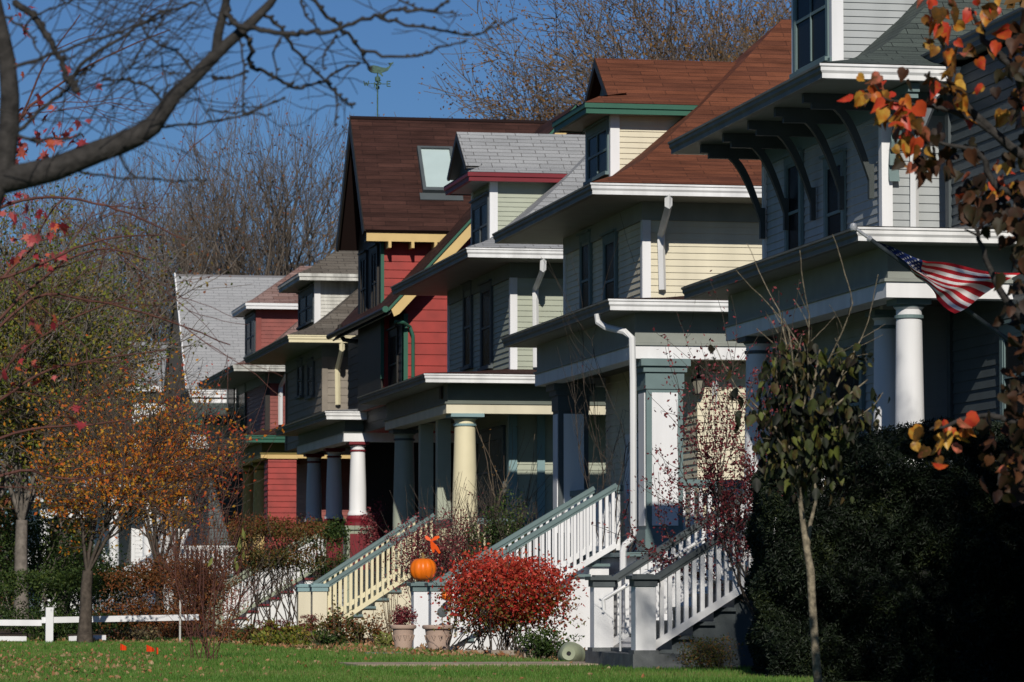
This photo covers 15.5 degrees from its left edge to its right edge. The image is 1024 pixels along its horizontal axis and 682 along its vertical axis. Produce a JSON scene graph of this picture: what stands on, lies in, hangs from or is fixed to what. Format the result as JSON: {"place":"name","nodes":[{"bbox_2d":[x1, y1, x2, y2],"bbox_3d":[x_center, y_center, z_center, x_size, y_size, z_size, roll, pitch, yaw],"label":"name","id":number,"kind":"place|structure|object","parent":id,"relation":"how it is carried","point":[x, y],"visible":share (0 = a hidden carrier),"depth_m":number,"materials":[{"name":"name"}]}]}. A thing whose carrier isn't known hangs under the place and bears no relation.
{"place":"outdoors","nodes":[
{"label":"outdoors","id":0,"kind":"place"},
{"bbox_2d":[0,0,790,550],"label":"sky","id":1,"kind":"structure","parent":0,"point":[403,98],"materials":[{"name":"blue"}]},
{"bbox_2d":[2,600,1023,681],"bbox_3d":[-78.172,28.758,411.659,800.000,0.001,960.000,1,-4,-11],"label":"lawn","id":2,"kind":"structure","parent":0,"point":[827,681],"depth_m":38.99,"materials":[{"name":"green plant"}]},
{"bbox_2d":[0,446,92,608],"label":"woods","id":3,"kind":"object","parent":2,"relation":"on","point":[7,501],"depth_m":229.30,"materials":[{"name":"green plant"}]},
{"bbox_2d":[26,453,114,614],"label":"wooden house","id":4,"kind":"structure","parent":2,"relation":"on","point":[42,504],"depth_m":171.82,"materials":[{"name":"beige paint"}]},
{"bbox_2d":[2,526,148,622],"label":"lilac shrub","id":5,"kind":"object","parent":2,"relation":"on","point":[107,564],"visible":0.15,"depth_m":107.12,"materials":[{"name":"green plant"}]},
{"bbox_2d":[1,215,176,616],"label":"tree","id":6,"kind":"object","parent":2,"relation":"on","point":[77,440],"visible":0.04,"depth_m":111.02,"materials":[{"name":"brown plant"}]},
{"bbox_2d":[0,215,180,546],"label":"bare tree","id":7,"kind":"object","parent":2,"relation":"on","point":[162,325],"visible":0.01,"depth_m":187.14,"materials":[{"name":"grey plant"}]},
{"bbox_2d":[120,643,126,651],"bbox_3d":[-5.611,4.465,54.140,0.089,0.200,0.035,0,-4,5],"label":"marker flag","id":8,"kind":"object","parent":2,"relation":"on","point":[123,647],"visible":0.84,"depth_m":54.14,"materials":[{"name":"plastic"}]},
{"bbox_2d":[0,175,250,618],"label":"tree","id":9,"kind":"object","parent":2,"relation":"on","point":[115,334],"visible":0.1,"depth_m":131.63,"materials":[{"name":"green plant"}]},
{"bbox_2d":[0,0,282,519],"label":"maple tree","id":10,"kind":"object","parent":2,"relation":"on","point":[30,240],"visible":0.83,"depth_m":25.01,"materials":[{"name":"red plant"}]},
{"bbox_2d":[91,342,191,608],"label":"wooden house","id":11,"kind":"structure","parent":2,"relation":"on","point":[134,538],"depth_m":164.00,"materials":[{"name":"white paint"}]},
{"bbox_2d":[0,339,284,643],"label":"tree","id":12,"kind":"object","parent":2,"relation":"on","point":[85,629],"visible":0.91,"depth_m":67.72,"materials":[{"name":"orange plant"}]},
{"bbox_2d":[146,645,153,651],"bbox_3d":[-5.099,4.380,52.873,0.110,0.200,0.048,1,-4,-11],"label":"marker flag","id":13,"kind":"object","parent":2,"relation":"on","point":[149,649],"visible":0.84,"depth_m":52.88,"materials":[{"name":"plastic"}]},
{"bbox_2d":[0,139,302,341],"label":"bare tree","id":14,"kind":"object","parent":2,"relation":"on","point":[105,222],"visible":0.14,"depth_m":202.36,"materials":[{"name":"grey plant"}]},
{"bbox_2d":[4,112,336,341],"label":"bare tree","id":15,"kind":"object","parent":2,"relation":"on","point":[240,265],"visible":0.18,"depth_m":198.73,"materials":[{"name":"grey plant"}]},
{"bbox_2d":[77,273,284,615],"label":"gabled house","id":16,"kind":"structure","parent":2,"relation":"on","point":[229,299],"depth_m":147.50,"materials":[{"name":"grey wood"}]},
{"bbox_2d":[98,367,275,659],"bbox_3d":[-4.407,2.330,50.544,2.229,3.984,3.017,1,-4,-11],"label":"young shrub","id":17,"kind":"object","parent":2,"relation":"on","point":[239,546],"visible":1,"depth_m":50.24,"materials":[{"name":"red plant"}]},
{"bbox_2d":[0,52,375,341],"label":"bare tree","id":18,"kind":"object","parent":2,"relation":"on","point":[287,236],"visible":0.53,"depth_m":188.81,"materials":[{"name":"brown plant"}]},
{"bbox_2d":[126,110,342,331],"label":"bare tree","id":19,"kind":"object","parent":2,"relation":"on","point":[252,248],"visible":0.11,"depth_m":192.12,"materials":[{"name":"brown plant"}]},
{"bbox_2d":[0,0,537,249],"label":"bare tree","id":20,"kind":"object","parent":2,"relation":"on","point":[15,177],"visible":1,"depth_m":15.05,"materials":[{"name":"brown plant"}]},
{"bbox_2d":[193,266,350,620],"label":"wooden house","id":21,"kind":"structure","parent":2,"relation":"on","point":[269,315],"depth_m":132.20,"materials":[{"name":"red wood"}]},
{"bbox_2d":[225,388,234,434],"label":"window","id":22,"kind":"structure","parent":21,"relation":"in","point":[231,392],"depth_m":142.58,"materials":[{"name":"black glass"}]},
{"bbox_2d":[235,383,245,434],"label":"window","id":23,"kind":"structure","parent":21,"relation":"in","point":[242,411],"depth_m":139.19,"materials":[{"name":"black glass"}]},
{"bbox_2d":[0,629,587,660],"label":"garden bed","id":24,"kind":"object","parent":2,"relation":"on","point":[3,632],"depth_m":84.34,"materials":[{"name":"brown soil"}]},
{"bbox_2d":[23,611,75,640],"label":"perennial","id":25,"kind":"object","parent":24,"relation":"on","point":[60,630],"visible":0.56,"depth_m":70.27,"materials":[{"name":"green plant"}]},
{"bbox_2d":[0,484,117,629],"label":"lilac shrub","id":26,"kind":"object","parent":24,"relation":"on","point":[33,548],"visible":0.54,"depth_m":96.90,"materials":[{"name":"green plant"}]},
{"bbox_2d":[0,562,154,633],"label":"trimmed hedge","id":27,"kind":"object","parent":24,"relation":"on","point":[69,578],"visible":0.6,"depth_m":85.15,"materials":[{"name":"green plant"}]},
{"bbox_2d":[0,607,198,641],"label":"rail fence","id":28,"kind":"object","parent":24,"relation":"on","point":[48,619],"visible":0.84,"depth_m":69.35,"materials":[{"name":"white paint"}]},
{"bbox_2d":[0,173,208,629],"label":"tree","id":29,"kind":"object","parent":24,"relation":"on","point":[18,333],"visible":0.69,"depth_m":93.64,"materials":[{"name":"green plant"}]},
{"bbox_2d":[104,626,139,640],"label":"perennial","id":30,"kind":"object","parent":24,"relation":"on","point":[116,634],"visible":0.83,"depth_m":71.08,"materials":[{"name":"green plant"}]},
{"bbox_2d":[0,323,256,636],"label":"tree","id":31,"kind":"object","parent":24,"relation":"on","point":[153,543],"visible":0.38,"depth_m":79.93,"materials":[{"name":"orange plant"}]},
{"bbox_2d":[125,624,166,639],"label":"perennial","id":32,"kind":"object","parent":24,"relation":"on","point":[148,634],"visible":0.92,"depth_m":70.71,"materials":[{"name":"beige plant"}]},
{"bbox_2d":[57,338,268,606],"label":"tree","id":33,"kind":"object","parent":24,"relation":"on","point":[220,477],"visible":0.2,"depth_m":90.00,"materials":[{"name":"orange plant"}]},
{"bbox_2d":[78,552,248,635],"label":"trimmed hedge","id":34,"kind":"object","parent":24,"relation":"on","point":[145,578],"visible":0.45,"depth_m":79.55,"materials":[{"name":"orange plant"}]},
{"bbox_2d":[154,621,200,638],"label":"perennial","id":35,"kind":"object","parent":24,"relation":"on","point":[169,629],"visible":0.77,"depth_m":73.23,"materials":[{"name":"plant"}]},
{"bbox_2d":[179,600,180,641],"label":"garden stake","id":36,"kind":"object","parent":24,"relation":"on","point":[179,621],"visible":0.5,"depth_m":68.36,"materials":[{"name":"white paint"}]},
{"bbox_2d":[139,508,280,638],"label":"spirea shrub","id":37,"kind":"object","parent":24,"relation":"on","point":[192,582],"visible":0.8,"depth_m":75.82,"materials":[{"name":"orange plant"}]},
{"bbox_2d":[204,617,238,643],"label":"perennial","id":38,"kind":"object","parent":24,"relation":"on","point":[227,634],"visible":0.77,"depth_m":66.97,"materials":[{"name":"orange plant"}]},
{"bbox_2d":[229,618,265,642],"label":"perennial","id":39,"kind":"object","parent":24,"relation":"on","point":[246,636],"visible":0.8,"depth_m":65.98,"materials":[{"name":"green plant"}]},
{"bbox_2d":[248,630,284,647],"bbox_3d":[-4.143,5.064,63.634,0.723,0.359,0.698,-2,-4,23],"label":"perennial","id":40,"kind":"object","parent":24,"relation":"on","point":[264,638],"visible":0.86,"depth_m":63.52,"materials":[{"name":"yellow plant"}]},
{"bbox_2d":[198,509,337,630],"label":"trimmed hedge","id":41,"kind":"object","parent":24,"relation":"on","point":[282,555],"visible":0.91,"depth_m":84.02,"materials":[{"name":"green plant"}]},
{"bbox_2d":[247,617,289,641],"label":"perennial","id":42,"kind":"object","parent":24,"relation":"on","point":[270,625],"visible":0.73,"depth_m":66.07,"materials":[{"name":"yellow plant"}]},
{"bbox_2d":[9,635,557,658],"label":"leaf litter","id":43,"kind":"object","parent":24,"relation":"on","point":[457,649],"visible":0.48,"depth_m":59.07,"materials":[{"name":"brown plant"}]},
{"bbox_2d":[272,618,315,642],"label":"perennial","id":44,"kind":"object","parent":24,"relation":"on","point":[297,627],"visible":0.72,"depth_m":66.10,"materials":[{"name":"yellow plant"}]},
{"bbox_2d":[275,629,317,645],"bbox_3d":[-3.667,5.061,63.473,0.726,0.367,0.751,-3,-5,39],"label":"perennial","id":45,"kind":"object","parent":24,"relation":"on","point":[294,638],"visible":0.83,"depth_m":63.38,"materials":[{"name":"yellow plant"}]},
{"bbox_2d":[298,613,331,641],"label":"perennial","id":46,"kind":"object","parent":24,"relation":"on","point":[311,625],"visible":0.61,"depth_m":67.25,"materials":[{"name":"brown plant"}]},
{"bbox_2d":[305,515,352,612],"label":"evergreen shrub","id":47,"kind":"object","parent":24,"relation":"on","point":[334,533],"visible":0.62,"depth_m":86.45,"materials":[{"name":"green plant"}]},
{"bbox_2d":[306,628,353,646],"bbox_3d":[-3.088,5.036,63.364,0.859,0.390,0.803,1,-4,-11],"label":"perennial","id":48,"kind":"object","parent":24,"relation":"on","point":[323,638],"visible":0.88,"depth_m":63.26,"materials":[{"name":"green plant"}]},
{"bbox_2d":[318,595,364,642],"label":"perennial","id":49,"kind":"object","parent":24,"relation":"on","point":[335,625],"visible":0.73,"depth_m":66.31,"materials":[{"name":"green plant"}]},
{"bbox_2d":[343,613,378,643],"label":"perennial","id":50,"kind":"object","parent":24,"relation":"on","point":[358,635],"visible":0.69,"depth_m":67.36,"materials":[{"name":"green plant"}]},
{"bbox_2d":[338,492,390,597],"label":"barberry","id":51,"kind":"object","parent":24,"relation":"on","point":[374,537],"visible":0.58,"depth_m":86.75,"materials":[{"name":"red plant"}]},
{"bbox_2d":[362,610,393,642],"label":"perennial","id":52,"kind":"object","parent":24,"relation":"on","point":[376,625],"visible":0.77,"depth_m":67.50,"materials":[{"name":"green plant"}]},
{"bbox_2d":[365,631,393,646],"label":"perennial","id":53,"kind":"object","parent":24,"relation":"on","point":[385,641],"visible":0.62,"depth_m":63.47,"materials":[{"name":"green plant"}]},
{"bbox_2d":[376,592,405,634],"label":"perennial","id":54,"kind":"object","parent":24,"relation":"on","point":[388,612],"visible":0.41,"depth_m":70.62,"materials":[{"name":"brown plant"}]},
{"bbox_2d":[390,625,415,648],"bbox_3d":[-1.736,4.748,59.944,0.418,0.420,0.418,1,-4,-11],"label":"flower pot","id":55,"kind":"object","parent":24,"relation":"on","point":[403,636],"visible":0.96,"depth_m":59.80,"materials":[{"name":"ceramic"}]},
{"bbox_2d":[390,604,419,626],"bbox_3d":[-1.722,4.449,59.961,0.504,0.506,0.472,1,-4,-11],"label":"chrysanthemum","id":56,"kind":"object","parent":55,"relation":"in","point":[402,616],"visible":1,"depth_m":59.92,"materials":[{"name":"red plant"}]},
{"bbox_2d":[373,507,471,636],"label":"barberry","id":57,"kind":"object","parent":24,"relation":"on","point":[438,563],"visible":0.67,"depth_m":68.67,"materials":[{"name":"red plant"}]},
{"bbox_2d":[422,625,454,649],"bbox_3d":[-1.169,4.721,59.543,0.517,0.420,0.517,1,-4,-11],"label":"flower pot","id":58,"kind":"object","parent":24,"relation":"on","point":[437,638],"visible":0.77,"depth_m":59.37,"materials":[{"name":"ceramic"}]},
{"bbox_2d":[437,607,447,622],"bbox_3d":[-1.113,4.600,59.866,0.170,0.705,0.036,1,-4,-11],"label":"garden stake","id":59,"kind":"object","parent":58,"relation":"in","point":[441,612],"visible":0.69,"depth_m":59.87,"materials":[{"name":"grey metal"}]},
{"bbox_2d":[369,455,543,633],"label":"barberry","id":60,"kind":"object","parent":24,"relation":"on","point":[460,526],"visible":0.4,"depth_m":70.85,"materials":[{"name":"red plant"}]},
{"bbox_2d":[407,475,552,573],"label":"evergreen shrub","id":61,"kind":"object","parent":24,"relation":"on","point":[499,530],"visible":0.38,"depth_m":69.97,"materials":[{"name":"green plant"}]},
{"bbox_2d":[489,650,516,654],"bbox_3d":[-0.128,4.628,55.654,0.403,0.080,0.604,0,-4,-5],"label":"edging stone","id":62,"kind":"object","parent":24,"relation":"on","point":[496,651],"visible":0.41,"depth_m":55.36,"materials":[{"name":"beige stone"}]},
{"bbox_2d":[420,542,588,653],"bbox_3d":[-0.111,3.933,57.419,2.580,1.722,2.472,2,-5,-32],"label":"burning bush","id":63,"kind":"object","parent":24,"relation":"on","point":[485,603],"visible":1,"depth_m":57.01,"materials":[{"name":"red plant"}]},
{"bbox_2d":[476,426,551,521],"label":"bare shrub","id":64,"kind":"object","parent":24,"relation":"on","point":[504,484],"visible":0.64,"depth_m":71.04,"materials":[{"name":"beige plant"}]},
{"bbox_2d":[512,624,584,660],"bbox_3d":[0.479,4.098,50.809,1.004,0.543,0.941,1,-4,-11],"label":"shrub","id":65,"kind":"object","parent":24,"relation":"on","point":[544,646],"visible":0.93,"depth_m":50.68,"materials":[{"name":"green plant"}]},
{"bbox_2d":[558,642,584,661],"bbox_3d":[0.755,4.076,48.550,0.360,0.363,0.338,-1,-4,9],"label":"ceramic pot","id":66,"kind":"object","parent":24,"relation":"on","point":[570,651],"visible":0.79,"depth_m":48.43,"materials":[{"name":"ceramic"}]},
{"bbox_2d":[201,251,453,627],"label":"wooden house","id":67,"kind":"structure","parent":2,"relation":"on","point":[322,420],"depth_m":105.80,"materials":[{"name":"beige paint"}]},
{"bbox_2d":[295,357,303,399],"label":"window","id":68,"kind":"structure","parent":67,"relation":"in","point":[300,395],"depth_m":110.37,"materials":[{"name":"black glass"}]},
{"bbox_2d":[305,357,314,399],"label":"window","id":69,"kind":"structure","parent":67,"relation":"in","point":[310,363],"depth_m":108.02,"materials":[{"name":"black glass"}]},
{"bbox_2d":[0,639,695,681],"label":"fallen leaves","id":70,"kind":"object","parent":2,"relation":"on","point":[107,664],"visible":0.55,"depth_m":46.17,"materials":[{"name":"orange plant"}]},
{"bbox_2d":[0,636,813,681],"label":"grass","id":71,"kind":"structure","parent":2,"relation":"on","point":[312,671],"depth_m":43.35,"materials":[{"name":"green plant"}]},
{"bbox_2d":[294,132,605,637],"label":"wooden house","id":72,"kind":"structure","parent":2,"relation":"on","point":[490,289],"depth_m":78.85,"materials":[{"name":"grey paint"}]},
{"bbox_2d":[460,280,472,370],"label":"window","id":73,"kind":"structure","parent":72,"relation":"in","point":[467,303],"depth_m":82.73,"materials":[{"name":"black glass"}]},
{"bbox_2d":[477,279,492,370],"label":"window","id":74,"kind":"structure","parent":72,"relation":"in","point":[486,290],"depth_m":80.43,"materials":[{"name":"black glass"}]},
{"bbox_2d":[475,425,505,511],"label":"window","id":75,"kind":"structure","parent":72,"relation":"in","point":[496,446],"depth_m":79.69,"materials":[{"name":"black glass"}]},
{"bbox_2d":[326,104,584,605],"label":"gabled house","id":76,"kind":"structure","parent":2,"relation":"on","point":[402,216],"depth_m":95.19,"materials":[{"name":"red paint"}]},
{"bbox_2d":[363,62,393,116],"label":"weather vane","id":77,"kind":"object","parent":76,"relation":"on","point":[378,69],"visible":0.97,"depth_m":96.66,"materials":[{"name":"green metal"}]},
{"bbox_2d":[386,326,398,385],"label":"window","id":78,"kind":"structure","parent":76,"relation":"in","point":[393,338],"depth_m":93.44,"materials":[{"name":"black glass"}]},
{"bbox_2d":[339,661,595,666],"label":"front walk","id":79,"kind":"structure","parent":2,"relation":"on","point":[374,664],"depth_m":45.92,"materials":[{"name":"beige concrete"}]},
{"bbox_2d":[322,0,790,253],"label":"bare tree","id":80,"kind":"object","parent":2,"relation":"on","point":[512,113],"visible":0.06,"depth_m":136.84,"materials":[{"name":"brown plant"}]},
{"bbox_2d":[407,19,791,649],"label":"wooden house","id":81,"kind":"structure","parent":2,"relation":"on","point":[687,219],"depth_m":63.39,"materials":[{"name":"beige paint"}]},
{"bbox_2d":[410,553,436,580],"bbox_3d":[-1.470,3.740,62.204,0.448,0.467,0.440,1,-4,-11],"label":"pumpkin","id":82,"kind":"object","parent":81,"relation":"on","point":[422,569],"visible":0.95,"depth_m":62.04,"materials":[{"name":"orange food"}]},
{"bbox_2d":[425,536,440,553],"bbox_3d":[-1.323,3.403,62.683,0.276,0.310,0.034,1,-4,-16],"label":"ribbon bow","id":83,"kind":"object","parent":81,"relation":"attached to","point":[434,546],"visible":1,"depth_m":62.68,"materials":[{"name":"orange fabric"}]},
{"bbox_2d":[576,229,591,308],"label":"window","id":84,"kind":"structure","parent":81,"relation":"in","point":[585,252],"depth_m":67.76,"materials":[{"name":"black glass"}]},
{"bbox_2d":[599,229,617,299],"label":"window","id":85,"kind":"structure","parent":81,"relation":"in","point":[609,238],"depth_m":65.66,"materials":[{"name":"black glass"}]},
{"bbox_2d":[541,215,693,563],"bbox_3d":[2.381,0.840,61.953,4.730,6.504,4.328,3,-5,-36],"label":"climbing shrub","id":86,"kind":"object","parent":81,"relation":"attached to","point":[610,462],"visible":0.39,"depth_m":62.68,"materials":[{"name":"brown plant"}]},
{"bbox_2d":[625,433,639,551],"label":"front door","id":87,"kind":"structure","parent":81,"relation":"in","point":[627,437],"depth_m":65.81,"materials":[{"name":"white paint"}]},
{"bbox_2d":[691,360,705,394],"bbox_3d":[3.030,0.533,60.930,0.250,0.696,0.217,1,-4,-11],"label":"porch lantern","id":88,"kind":"object","parent":81,"relation":"hanging from","point":[696,386],"visible":0.87,"depth_m":60.85,"materials":[{"name":"glass"}]},
{"bbox_2d":[712,370,717,401],"bbox_3d":[3.301,0.591,60.977,0.110,0.806,0.110,1,-4,-11],"label":"wind chime","id":89,"kind":"object","parent":81,"relation":"hanging from","point":[716,381],"visible":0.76,"depth_m":60.95,"materials":[{"name":"metal"}]},
{"bbox_2d":[422,0,790,119],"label":"bare tree","id":90,"kind":"object","parent":2,"relation":"on","point":[710,48],"visible":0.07,"depth_m":129.90,"materials":[{"name":"brown plant"}]},
{"bbox_2d":[591,270,815,616],"bbox_3d":[2.587,1.183,44.312,2.770,4.238,2.700,2,-4,-26],"label":"viburnum","id":91,"kind":"object","parent":2,"relation":"on","point":[722,500],"visible":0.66,"depth_m":44.29,"materials":[{"name":"red plant"}]},
{"bbox_2d":[668,633,744,669],"bbox_3d":[2.232,3.597,43.223,0.910,0.470,1.223,1,-4,-11],"label":"shrub","id":92,"kind":"object","parent":2,"relation":"on","point":[710,661],"visible":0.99,"depth_m":43.15,"materials":[{"name":"green plant"}]},
{"bbox_2d":[708,234,889,681],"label":"sapling","id":93,"kind":"object","parent":2,"relation":"on","point":[807,435],"visible":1,"depth_m":25.76,"materials":[{"name":"green plant"}]},
{"bbox_2d":[585,0,1019,668],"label":"wooden house","id":94,"kind":"structure","parent":2,"relation":"on","point":[813,144],"depth_m":46.01,"materials":[{"name":"grey paint"}]},
{"bbox_2d":[775,345,806,440],"bbox_3d":[3.681,0.821,49.776,0.090,1.435,1.567,1,-4,-11],"label":"window","id":95,"kind":"structure","parent":94,"relation":"in","point":[800,345],"depth_m":49.54,"materials":[{"name":"teal glass"}]},
{"bbox_2d":[780,148,803,250],"bbox_3d":[3.717,-1.744,49.755,0.090,1.531,0.925,1,-4,-11],"label":"window","id":96,"kind":"structure","parent":94,"relation":"in","point":[793,185],"depth_m":49.76,"materials":[{"name":"black glass"}]},
{"bbox_2d":[810,382,832,489],"bbox_3d":[3.994,1.568,48.164,0.054,2.025,0.990,1,-4,-11],"label":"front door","id":97,"kind":"structure","parent":94,"relation":"in","point":[828,389],"depth_m":47.90,"materials":[{"name":"grey wood"}]},
{"bbox_2d":[819,148,846,237],"bbox_3d":[4.091,-1.671,47.776,0.090,1.477,1.016,1,-4,-11],"label":"window","id":98,"kind":"structure","parent":94,"relation":"in","point":[834,220],"depth_m":47.84,"materials":[{"name":"black glass"}]},
{"bbox_2d":[816,344,865,435],"bbox_3d":[4.121,0.800,47.450,0.090,1.369,2.263,1,-4,-11],"label":"window","id":99,"kind":"structure","parent":94,"relation":"in","point":[841,392],"depth_m":47.02,"materials":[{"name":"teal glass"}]},
{"bbox_2d":[742,416,1023,681],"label":"yew hedge","id":100,"kind":"object","parent":2,"relation":"on","point":[919,568],"visible":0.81,"depth_m":39.03,"materials":[{"name":"green plant"}]},
{"bbox_2d":[838,0,1023,507],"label":"redbud tree","id":101,"kind":"object","parent":2,"relation":"on","point":[1001,220],"visible":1,"depth_m":20.86,"materials":[{"name":"orange plant"}]},
{"bbox_2d":[920,7,1023,466],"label":"wooden house","id":102,"kind":"structure","parent":2,"relation":"on","point":[980,355],"depth_m":43.98,"materials":[{"name":"grey wood"}]},
{"bbox_2d":[850,223,1016,348],"bbox_3d":[5.019,-0.008,37.882,3.317,2.328,0.084,1,-4,-11],"label":"flag pole","id":103,"kind":"object","parent":102,"relation":"attached to","point":[853,226],"visible":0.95,"depth_m":37.71,"materials":[{"name":"metal"}]},
{"bbox_2d":[878,242,1019,313],"bbox_3d":[4.385,-0.629,37.568,1.466,0.746,0.419,0,-4,4],"label":"flag","id":104,"kind":"object","parent":103,"relation":"attached to","point":[956,288],"visible":0.97,"depth_m":37.64,"materials":[{"name":"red fabric"}]},
{"bbox_2d":[997,319,1023,422],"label":"window","id":105,"kind":"structure","parent":102,"relation":"in","point":[1007,359],"depth_m":42.80,"materials":[{"name":"black glass"}]},
{"bbox_2d":[1004,0,1023,68],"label":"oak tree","id":106,"kind":"object","parent":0,"point":[1010,3],"visible":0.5,"depth_m":25.83,"materials":[{"name":"orange plant"}]}
]}

